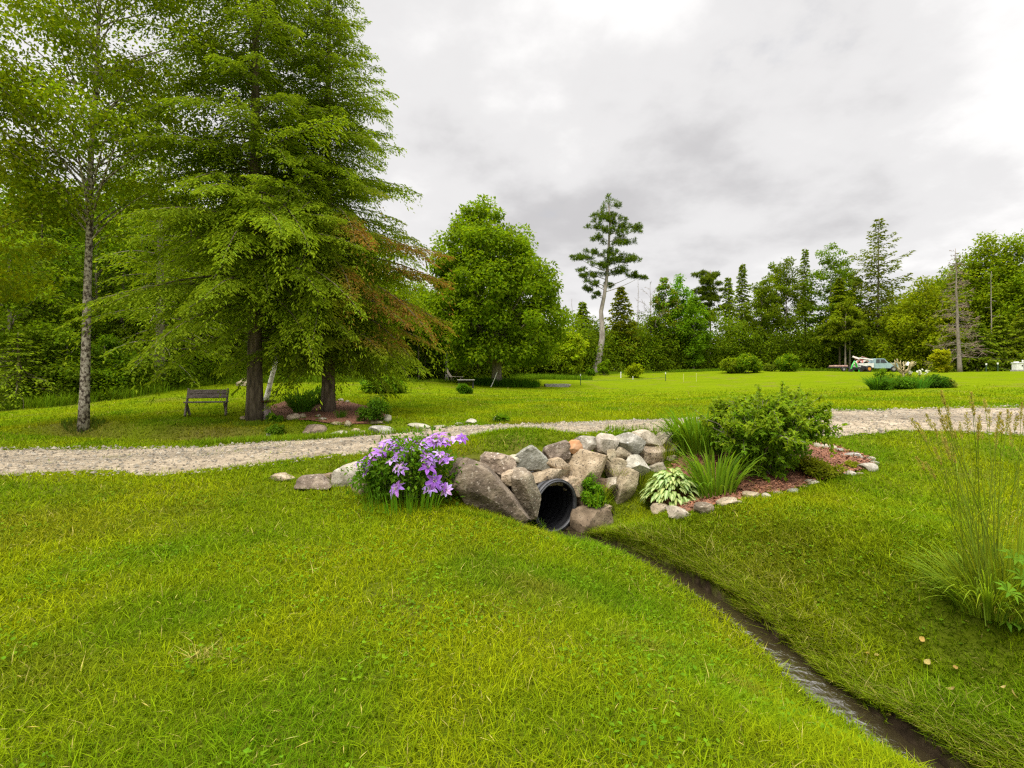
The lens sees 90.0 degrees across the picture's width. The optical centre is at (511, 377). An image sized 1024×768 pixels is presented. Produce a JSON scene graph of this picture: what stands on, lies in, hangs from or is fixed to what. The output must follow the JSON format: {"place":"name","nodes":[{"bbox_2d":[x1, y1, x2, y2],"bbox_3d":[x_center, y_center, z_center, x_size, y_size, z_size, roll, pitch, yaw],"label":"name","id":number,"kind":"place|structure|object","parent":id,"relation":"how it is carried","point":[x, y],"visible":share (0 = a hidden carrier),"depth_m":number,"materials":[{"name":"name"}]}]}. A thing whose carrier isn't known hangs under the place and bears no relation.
{"place":"outdoors","nodes":[
{"label":"outdoors","id":0,"kind":"place"},
{"bbox_2d":[0,370,1023,767],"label":"ground","id":1,"kind":"structure","parent":0,"point":[668,382],"depth_m":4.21,"materials":[{"name":"green plant"}]},
{"bbox_2d":[0,333,69,410],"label":"bush","id":2,"kind":"object","parent":1,"relation":"on","point":[18,373],"visible":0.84,"depth_m":21.14,"materials":[{"name":"green plant"}]},
{"bbox_2d":[0,224,95,385],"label":"broadleaf tree","id":3,"kind":"object","parent":1,"relation":"on","point":[7,323],"visible":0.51,"depth_m":22.29,"materials":[{"name":"green plant"}]},
{"bbox_2d":[0,171,98,321],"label":"broadleaf tree","id":4,"kind":"object","parent":1,"relation":"on","point":[6,201],"visible":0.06,"depth_m":30.18,"materials":[{"name":"green plant"}]},
{"bbox_2d":[0,35,106,304],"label":"bright tree","id":5,"kind":"object","parent":1,"relation":"on","point":[13,289],"visible":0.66,"depth_m":13.37,"materials":[{"name":"green plant"}]},
{"bbox_2d":[2,325,115,395],"bbox_3d":[-19.873,-0.537,22.851,4.246,3.580,3.653,0,0,29],"label":"broadleaf tree","id":6,"kind":"object","parent":1,"relation":"on","point":[45,345],"visible":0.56,"depth_m":21.99,"materials":[{"name":"green plant"}]},
{"bbox_2d":[0,204,122,392],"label":"conifer tree","id":7,"kind":"object","parent":1,"relation":"on","point":[42,239],"visible":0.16,"depth_m":24.88,"materials":[{"name":"green plant"}]},
{"bbox_2d":[13,179,173,360],"bbox_3d":[-22.200,-4.709,27.101,7.046,11.275,6.453,0,0,0],"label":"broadleaf tree","id":8,"kind":"object","parent":1,"relation":"on","point":[79,261],"visible":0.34,"depth_m":26.30,"materials":[{"name":"green plant"}]},
{"bbox_2d":[62,333,147,390],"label":"broadleaf tree","id":9,"kind":"object","parent":1,"relation":"on","point":[107,344],"visible":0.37,"depth_m":23.67,"materials":[{"name":"green plant"}]},
{"bbox_2d":[60,214,186,381],"bbox_3d":[-21.518,-3.675,27.893,6.220,10.852,5.475,0,0,0],"label":"conifer tree","id":10,"kind":"object","parent":1,"relation":"on","point":[112,325],"visible":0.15,"depth_m":27.55,"materials":[{"name":"green plant"}]},
{"bbox_2d":[0,0,253,431],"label":"mottled tree","id":11,"kind":"object","parent":1,"relation":"on","point":[99,74],"visible":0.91,"depth_m":13.78,"materials":[{"name":"green plant"}]},
{"bbox_2d":[61,158,197,344],"bbox_3d":[-22.474,-6.293,31.293,6.845,13.968,7.698,0,0,0],"label":"broadleaf tree","id":12,"kind":"object","parent":1,"relation":"on","point":[153,283],"visible":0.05,"depth_m":30.05,"materials":[{"name":"green plant"}]},
{"bbox_2d":[78,85,237,389],"bbox_3d":[-17.494,-6.993,25.489,6.606,15.781,6.019,0,0,0],"label":"pine tree","id":13,"kind":"object","parent":1,"relation":"on","point":[163,354],"visible":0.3,"depth_m":24.98,"materials":[{"name":"green plant"}]},
{"bbox_2d":[114,177,245,376],"bbox_3d":[-18.850,-5.850,29.742,6.756,12.901,6.363,0,0,-37],"label":"conifer tree","id":14,"kind":"object","parent":1,"relation":"on","point":[192,338],"visible":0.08,"depth_m":29.62,"materials":[{"name":"green plant"}]},
{"bbox_2d":[0,345,401,400],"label":"undergrowth","id":15,"kind":"object","parent":1,"relation":"on","point":[175,379],"visible":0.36,"depth_m":24.70,"materials":[{"name":"green plant"}]},
{"bbox_2d":[183,388,228,416],"bbox_3d":[-9.987,0.818,16.769,1.240,0.939,0.664,0,0,-21],"label":"garden bench","id":16,"kind":"object","parent":1,"relation":"on","point":[212,393],"visible":0.85,"depth_m":16.77,"materials":[{"name":"grey wood"}]},
{"bbox_2d":[170,157,271,366],"bbox_3d":[-17.936,-6.850,31.959,6.783,14.700,6.360,0,0,0],"label":"conifer tree","id":17,"kind":"object","parent":1,"relation":"on","point":[236,345],"visible":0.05,"depth_m":31.47,"materials":[{"name":"green plant"}]},
{"bbox_2d":[56,0,404,420],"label":"hemlock tree","id":18,"kind":"object","parent":1,"relation":"on","point":[266,18],"visible":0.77,"depth_m":14.41,"materials":[{"name":"green plant"}]},
{"bbox_2d":[275,388,320,405],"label":"fern","id":19,"kind":"object","parent":1,"relation":"on","point":[297,397],"visible":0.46,"depth_m":18.65,"materials":[{"name":"green plant"}]},
{"bbox_2d":[294,474,332,490],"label":"stone","id":20,"kind":"object","parent":1,"relation":"on","point":[313,481],"visible":0.81,"depth_m":6.90,"materials":[{"name":"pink stone"}]},
{"bbox_2d":[269,401,384,423],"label":"mulch","id":21,"kind":"object","parent":1,"relation":"on","point":[350,407],"visible":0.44,"depth_m":16.65,"materials":[{"name":"brown wood"}]},
{"bbox_2d":[281,393,320,412],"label":"fern","id":22,"kind":"object","parent":21,"relation":"on","point":[303,405],"visible":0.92,"depth_m":16.79,"materials":[{"name":"green plant"}]},
{"bbox_2d":[186,0,457,419],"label":"hemlock tree","id":23,"kind":"object","parent":21,"relation":"on","point":[325,199],"visible":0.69,"depth_m":16.12,"materials":[{"name":"green plant"}]},
{"bbox_2d":[331,461,362,486],"bbox_3d":[-2.247,1.358,7.175,0.536,0.379,0.437,0,0,0],"label":"stone","id":24,"kind":"object","parent":1,"relation":"on","point":[338,477],"visible":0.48,"depth_m":6.97,"materials":[{"name":"stone"}]},
{"bbox_2d":[355,394,392,420],"bbox_3d":[-3.861,0.899,14.252,1.058,0.889,0.828,0,0,0],"label":"garden plant","id":25,"kind":"object","parent":1,"relation":"on","point":[375,409],"visible":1,"depth_m":14.08,"materials":[{"name":"green plant"}]},
{"bbox_2d":[358,376,408,393],"bbox_3d":[-6.679,0.473,26.658,2.545,1.385,2.600,0,0,0],"label":"shrub","id":26,"kind":"object","parent":1,"relation":"on","point":[364,384],"visible":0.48,"depth_m":25.96,"materials":[{"name":"green plant"}]},
{"bbox_2d":[341,424,477,515],"bbox_3d":[-1.321,1.136,6.452,1.610,1.036,1.552,0,0,37],"label":"clematis","id":27,"kind":"object","parent":1,"relation":"on","point":[385,470],"visible":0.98,"depth_m":6.20,"materials":[{"name":"purple plant"}]},
{"bbox_2d":[400,281,441,378],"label":"slim tree","id":28,"kind":"object","parent":1,"relation":"on","point":[419,291],"visible":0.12,"depth_m":40.84,"materials":[{"name":"green plant"}]},
{"bbox_2d":[0,367,936,530],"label":"rough grass","id":29,"kind":"structure","parent":1,"relation":"on","point":[517,380],"depth_m":20.80,"materials":[{"name":"green plant"}]},
{"bbox_2d":[448,457,529,524],"bbox_3d":[-0.307,1.516,6.623,1.062,0.993,0.823,0,0,0],"label":"boulder","id":30,"kind":"object","parent":1,"relation":"on","point":[482,485],"visible":0.69,"depth_m":6.28,"materials":[{"name":"grey stone"}]},
{"bbox_2d":[509,467,540,519],"bbox_3d":[0.135,1.536,6.819,0.434,0.704,0.560,0,0,-18],"label":"boulder","id":31,"kind":"object","parent":30,"relation":"on","point":[524,489],"visible":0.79,"depth_m":6.64,"materials":[{"name":"grey stone"}]},
{"bbox_2d":[480,451,516,474],"bbox_3d":[-0.182,1.163,6.935,0.500,0.315,0.436,0,0,-19],"label":"boulder","id":32,"kind":"object","parent":31,"relation":"on","point":[499,463],"visible":0.84,"depth_m":6.81,"materials":[{"name":"beige stone"}]},
{"bbox_2d":[413,194,575,380],"bbox_3d":[-1.395,-6.169,36.985,12.042,14.003,11.609,0,0,0],"label":"maple tree","id":33,"kind":"object","parent":1,"relation":"on","point":[503,316],"visible":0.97,"depth_m":34.28,"materials":[{"name":"green plant"}]},
{"bbox_2d":[0,176,1022,386],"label":"distant woods","id":34,"kind":"object","parent":1,"relation":"on","point":[340,372],"visible":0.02,"depth_m":36.95,"materials":[{"name":"green plant"}]},
{"bbox_2d":[530,471,576,531],"bbox_3d":[-0.778,1.763,9.269,0.766,0.857,5.041,0,0,-34],"label":"culvert pipe","id":35,"kind":"object","parent":1,"relation":"on","point":[558,504],"visible":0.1,"depth_m":7.54,"materials":[{"name":"black plastic"}]},
{"bbox_2d":[531,468,569,485],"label":"wall stone","id":36,"kind":"object","parent":35,"relation":"on","point":[546,474],"visible":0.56,"depth_m":7.30,"materials":[{"name":"beige stone"}]},
{"bbox_2d":[515,445,549,470],"bbox_3d":[0.231,1.172,7.443,0.546,0.401,0.363,0,0,-32],"label":"wall stone","id":37,"kind":"object","parent":36,"relation":"on","point":[531,457],"visible":0.84,"depth_m":7.33,"materials":[{"name":"grey stone"}]},
{"bbox_2d":[546,457,570,469],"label":"wall stone","id":38,"kind":"object","parent":36,"relation":"on","point":[557,463],"visible":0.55,"depth_m":7.48,"materials":[{"name":"beige stone"}]},
{"bbox_2d":[542,440,570,459],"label":"wall stone","id":39,"kind":"object","parent":38,"relation":"on","point":[561,449],"visible":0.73,"depth_m":7.66,"materials":[{"name":"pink stone"}]},
{"bbox_2d":[549,324,589,373],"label":"broadleaf tree","id":40,"kind":"object","parent":1,"relation":"on","point":[571,348],"visible":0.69,"depth_m":50.87,"materials":[{"name":"green plant"}]},
{"bbox_2d":[565,449,607,483],"bbox_3d":[1.127,1.400,7.851,0.745,0.671,0.572,0,0,0],"label":"wall stone","id":41,"kind":"object","parent":1,"relation":"on","point":[583,463],"visible":0.66,"depth_m":7.69,"materials":[{"name":"beige stone"}]},
{"bbox_2d":[574,436,596,450],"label":"wall stone","id":42,"kind":"object","parent":41,"relation":"on","point":[589,443],"visible":0.67,"depth_m":8.04,"materials":[{"name":"grey stone"}]},
{"bbox_2d":[570,505,613,532],"bbox_3d":[1.147,2.124,7.457,0.707,0.518,0.453,0,0,-26],"label":"wall stone","id":43,"kind":"object","parent":1,"relation":"on","point":[582,517],"visible":0.52,"depth_m":7.29,"materials":[{"name":"beige stone"}]},
{"bbox_2d":[577,472,613,508],"bbox_3d":[1.228,1.669,7.471,0.692,0.564,0.718,0,0,0],"label":"plant","id":44,"kind":"object","parent":43,"relation":"on","point":[595,496],"depth_m":7.46,"materials":[{"name":"green plant"}]},
{"bbox_2d":[569,193,649,371],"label":"leaning pine","id":45,"kind":"object","parent":1,"relation":"on","point":[620,240],"visible":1,"depth_m":58.26,"materials":[{"name":"green plant"}]},
{"bbox_2d":[589,328,637,370],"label":"broadleaf tree","id":46,"kind":"object","parent":1,"relation":"on","point":[617,347],"visible":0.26,"depth_m":62.67,"materials":[{"name":"green plant"}]},
{"bbox_2d":[604,287,644,361],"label":"conifer tree","id":47,"kind":"object","parent":1,"relation":"on","point":[620,323],"visible":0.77,"depth_m":63.52,"materials":[{"name":"green plant"}]},
{"bbox_2d":[615,446,633,459],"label":"wall stone","id":48,"kind":"object","parent":1,"relation":"on","point":[623,453],"visible":0.26,"depth_m":8.20,"materials":[{"name":"beige stone"}]},
{"bbox_2d":[593,433,619,454],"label":"wall stone","id":49,"kind":"object","parent":48,"relation":"on","point":[605,442],"visible":0.85,"depth_m":8.15,"materials":[{"name":"stone"}]},
{"bbox_2d":[615,432,645,453],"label":"wall stone","id":50,"kind":"object","parent":48,"relation":"on","point":[632,443],"visible":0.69,"depth_m":8.31,"materials":[{"name":"grey stone"}]},
{"bbox_2d":[612,467,638,503],"bbox_3d":[1.810,1.715,8.014,0.527,0.649,0.398,0,0,-24],"label":"wall stone","id":51,"kind":"object","parent":1,"relation":"on","point":[624,489],"visible":0.87,"depth_m":7.84,"materials":[{"name":"beige stone"}]},
{"bbox_2d":[604,457,626,478],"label":"wall stone","id":52,"kind":"object","parent":51,"relation":"on","point":[618,464],"visible":0.75,"depth_m":8.02,"materials":[{"name":"beige stone"}]},
{"bbox_2d":[626,454,650,476],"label":"wall stone","id":53,"kind":"object","parent":51,"relation":"on","point":[636,462],"visible":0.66,"depth_m":8.12,"materials":[{"name":"stone"}]},
{"bbox_2d":[649,462,665,471],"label":"wall stone","id":54,"kind":"object","parent":1,"relation":"on","point":[660,465],"visible":0.48,"depth_m":8.42,"materials":[{"name":"stone"}]},
{"bbox_2d":[638,445,665,464],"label":"wall stone","id":55,"kind":"object","parent":54,"relation":"on","point":[649,454],"visible":0.71,"depth_m":8.52,"materials":[{"name":"beige stone"}]},
{"bbox_2d":[631,429,660,445],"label":"wall stone","id":56,"kind":"object","parent":55,"relation":"on","point":[649,438],"visible":0.52,"depth_m":8.67,"materials":[{"name":"stone"}]},
{"bbox_2d":[645,277,684,354],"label":"broadleaf tree","id":57,"kind":"object","parent":1,"relation":"on","point":[661,304],"visible":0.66,"depth_m":65.37,"materials":[{"name":"green plant"}]},
{"bbox_2d":[665,505,688,518],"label":"edging stone","id":58,"kind":"object","parent":1,"relation":"on","point":[676,511],"visible":0.77,"depth_m":6.70,"materials":[{"name":"stone"}]},
{"bbox_2d":[662,273,696,365],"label":"broadleaf tree","id":59,"kind":"object","parent":1,"relation":"on","point":[679,291],"visible":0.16,"depth_m":66.61,"materials":[{"name":"green plant"}]},
{"bbox_2d":[643,403,725,454],"bbox_3d":[3.233,0.845,8.899,2.076,0.897,2.015,0,0,0],"label":"daylily","id":60,"kind":"object","parent":1,"relation":"on","point":[690,430],"visible":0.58,"depth_m":8.59,"materials":[{"name":"green plant"}]},
{"bbox_2d":[675,294,717,369],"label":"broadleaf tree","id":61,"kind":"object","parent":1,"relation":"on","point":[698,341],"visible":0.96,"depth_m":63.26,"materials":[{"name":"green plant"}]},
{"bbox_2d":[383,305,1021,379],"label":"undergrowth","id":62,"kind":"object","parent":1,"relation":"on","point":[654,348],"visible":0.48,"depth_m":64.56,"materials":[{"name":"green plant"}]},
{"bbox_2d":[690,269,732,366],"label":"open pine","id":63,"kind":"object","parent":1,"relation":"on","point":[708,287],"visible":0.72,"depth_m":69.00,"materials":[{"name":"green plant"}]},
{"bbox_2d":[669,433,767,498],"bbox_3d":[2.961,1.291,7.448,1.588,0.875,1.524,0,0,0],"label":"iris","id":64,"kind":"object","parent":1,"relation":"on","point":[725,475],"visible":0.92,"depth_m":7.28,"materials":[{"name":"green plant"}]},
{"bbox_2d":[714,277,741,354],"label":"conifer tree","id":65,"kind":"object","parent":1,"relation":"on","point":[729,290],"visible":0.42,"depth_m":69.79,"materials":[{"name":"green plant"}]},
{"bbox_2d":[719,356,743,373],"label":"shrub","id":66,"kind":"object","parent":1,"relation":"on","point":[728,365],"visible":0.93,"depth_m":55.13,"materials":[{"name":"green plant"}]},
{"bbox_2d":[732,263,752,333],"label":"conifer tree","id":67,"kind":"object","parent":1,"relation":"on","point":[741,276],"visible":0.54,"depth_m":71.78,"materials":[{"name":"green plant"}]},
{"bbox_2d":[735,352,763,372],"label":"shrub","id":68,"kind":"object","parent":1,"relation":"on","point":[746,363],"visible":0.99,"depth_m":54.28,"materials":[{"name":"green plant"}]},
{"bbox_2d":[647,441,874,510],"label":"mulch","id":69,"kind":"object","parent":1,"relation":"on","point":[777,483],"visible":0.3,"depth_m":7.83,"materials":[{"name":"red plant"}]},
{"bbox_2d":[640,467,701,505],"bbox_3d":[2.387,1.629,7.680,0.957,0.556,0.955,0,0,0],"label":"hosta","id":70,"kind":"object","parent":69,"relation":"on","point":[660,478],"visible":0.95,"depth_m":7.47,"materials":[{"name":"green plant"}]},
{"bbox_2d":[687,380,846,482],"bbox_3d":[3.904,0.850,7.959,2.229,1.625,2.066,0,0,0],"label":"dogwood shrub","id":71,"kind":"object","parent":69,"relation":"on","point":[782,429],"visible":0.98,"depth_m":7.62,"materials":[{"name":"green plant"}]},
{"bbox_2d":[794,456,848,480],"bbox_3d":[4.710,1.423,7.893,0.756,0.428,0.724,0,0,0],"label":"ground herb","id":72,"kind":"object","parent":69,"relation":"on","point":[816,467],"visible":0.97,"depth_m":7.72,"materials":[{"name":"green plant"}]},
{"bbox_2d":[740,275,785,352],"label":"broadleaf tree","id":73,"kind":"object","parent":1,"relation":"on","point":[760,306],"visible":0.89,"depth_m":67.37,"materials":[{"name":"green plant"}]},
{"bbox_2d":[773,353,802,371],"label":"shrub","id":74,"kind":"object","parent":1,"relation":"on","point":[788,362],"visible":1,"depth_m":55.45,"materials":[{"name":"green plant"}]},
{"bbox_2d":[762,256,817,348],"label":"broadleaf tree","id":75,"kind":"object","parent":1,"relation":"on","point":[788,289],"visible":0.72,"depth_m":69.13,"materials":[{"name":"green plant"}]},
{"bbox_2d":[793,248,819,346],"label":"conifer tree","id":76,"kind":"object","parent":1,"relation":"on","point":[804,273],"visible":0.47,"depth_m":71.89,"materials":[{"name":"green plant"}]},
{"bbox_2d":[796,242,865,355],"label":"broadleaf tree","id":77,"kind":"object","parent":1,"relation":"on","point":[839,272],"visible":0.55,"depth_m":67.69,"materials":[{"name":"green plant"}]},
{"bbox_2d":[809,277,867,369],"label":"conifer tree","id":78,"kind":"object","parent":1,"relation":"on","point":[838,294],"visible":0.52,"depth_m":64.76,"materials":[{"name":"green plant"}]},
{"bbox_2d":[827,302,865,364],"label":"broadleaf tree","id":79,"kind":"object","parent":1,"relation":"on","point":[835,318],"visible":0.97,"depth_m":62.69,"materials":[{"name":"green plant"}]},
{"bbox_2d":[821,261,873,332],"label":"broadleaf tree","id":80,"kind":"object","parent":1,"relation":"on","point":[858,279],"visible":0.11,"depth_m":68.87,"materials":[{"name":"green plant"}]},
{"bbox_2d":[828,296,867,366],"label":"broadleaf tree","id":81,"kind":"object","parent":1,"relation":"on","point":[852,301],"visible":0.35,"depth_m":63.30,"materials":[{"name":"green plant"}]},
{"bbox_2d":[853,358,898,371],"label":"pickup truck","id":82,"kind":"object","parent":1,"relation":"on","point":[880,363],"visible":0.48,"depth_m":55.34,"materials":[{"name":"teal paint"}]},
{"bbox_2d":[856,374,900,389],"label":"ornamental grass","id":83,"kind":"object","parent":1,"relation":"on","point":[872,384],"depth_m":25.54,"materials":[{"name":"green plant"}]},
{"bbox_2d":[847,218,914,348],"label":"conifer tree","id":84,"kind":"object","parent":1,"relation":"on","point":[890,298],"visible":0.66,"depth_m":66.51,"materials":[{"name":"green plant"}]},
{"bbox_2d":[863,299,942,369],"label":"broadleaf tree","id":85,"kind":"object","parent":1,"relation":"on","point":[886,350],"visible":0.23,"depth_m":61.23,"materials":[{"name":"green plant"}]},
{"bbox_2d":[892,375,917,388],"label":"garden plant","id":86,"kind":"object","parent":1,"relation":"on","point":[902,383],"visible":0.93,"depth_m":25.38,"materials":[{"name":"green plant"}]},
{"bbox_2d":[885,275,976,369],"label":"broadleaf tree","id":87,"kind":"object","parent":1,"relation":"on","point":[932,336],"visible":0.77,"depth_m":57.27,"materials":[{"name":"green plant"}]},
{"bbox_2d":[926,348,951,372],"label":"shrub","id":88,"kind":"object","parent":1,"relation":"on","point":[940,359],"visible":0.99,"depth_m":44.73,"materials":[{"name":"green plant"}]},
{"bbox_2d":[924,374,953,387],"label":"garden plant","id":89,"kind":"object","parent":1,"relation":"on","point":[941,381],"visible":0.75,"depth_m":25.48,"materials":[{"name":"green plant"}]},
{"bbox_2d":[911,266,972,336],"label":"broadleaf tree","id":90,"kind":"object","parent":1,"relation":"on","point":[938,282],"visible":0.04,"depth_m":61.99,"materials":[{"name":"green plant"}]},
{"bbox_2d":[927,333,979,371],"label":"conifer tree","id":91,"kind":"object","parent":1,"relation":"on","point":[952,346],"visible":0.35,"depth_m":51.81,"materials":[{"name":"green plant"}]},
{"bbox_2d":[887,390,1023,625],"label":"tall grass clump","id":92,"kind":"object","parent":1,"relation":"on","point":[982,570],"visible":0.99,"depth_m":3.88,"materials":[{"name":"green plant"}]},
{"bbox_2d":[924,248,994,371],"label":"dead conifer","id":93,"kind":"object","parent":1,"relation":"on","point":[959,353],"visible":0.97,"depth_m":48.92,"materials":[{"name":"grey wood"}]},
{"bbox_2d":[930,244,1013,354],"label":"broadleaf tree","id":94,"kind":"object","parent":1,"relation":"on","point":[965,288],"visible":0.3,"depth_m":56.64,"materials":[{"name":"green plant"}]},
{"bbox_2d":[938,230,1023,337],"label":"broadleaf tree","id":95,"kind":"object","parent":1,"relation":"on","point":[991,250],"visible":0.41,"depth_m":55.99,"materials":[{"name":"green plant"}]},
{"bbox_2d":[949,323,1013,371],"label":"conifer tree","id":96,"kind":"object","parent":1,"relation":"on","point":[980,329],"visible":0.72,"depth_m":49.38,"materials":[{"name":"green plant"}]},
{"bbox_2d":[965,315,1023,371],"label":"conifer tree","id":97,"kind":"object","parent":1,"relation":"on","point":[1003,340],"visible":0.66,"depth_m":49.41,"materials":[{"name":"green plant"}]},
{"bbox_2d":[973,229,1023,345],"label":"broadleaf tree","id":98,"kind":"object","parent":1,"relation":"on","point":[1015,282],"visible":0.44,"depth_m":54.56,"materials":[{"name":"green plant"}]},
{"bbox_2d":[992,547,1023,631],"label":"lupine","id":99,"kind":"object","parent":1,"relation":"on","point":[1009,585],"visible":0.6,"depth_m":3.67,"materials":[{"name":"green plant"}]},
{"bbox_2d":[993,261,1023,355],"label":"broadleaf tree","id":100,"kind":"object","parent":1,"relation":"on","point":[1017,299],"visible":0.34,"depth_m":53.15,"materials":[{"name":"green plant"}]},
{"bbox_2d":[996,307,1023,370],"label":"conifer tree","id":101,"kind":"object","parent":1,"relation":"on","point":[1017,327],"visible":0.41,"depth_m":49.49,"materials":[{"name":"green plant"}]},
{"bbox_2d":[0,404,1023,475],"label":"driveway","id":102,"kind":"structure","parent":0,"point":[319,451],"depth_m":9.69,"materials":[{"name":"grey gravel"}]},
{"bbox_2d":[0,0,1023,343],"label":"sky","id":103,"kind":"structure","parent":0,"point":[755,134],"materials":[{"name":"white"}]},
{"bbox_2d":[550,530,944,767],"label":"brook","id":104,"kind":"structure","parent":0,"point":[820,686],"depth_m":4.00,"materials":[{"name":"brown liquid"}]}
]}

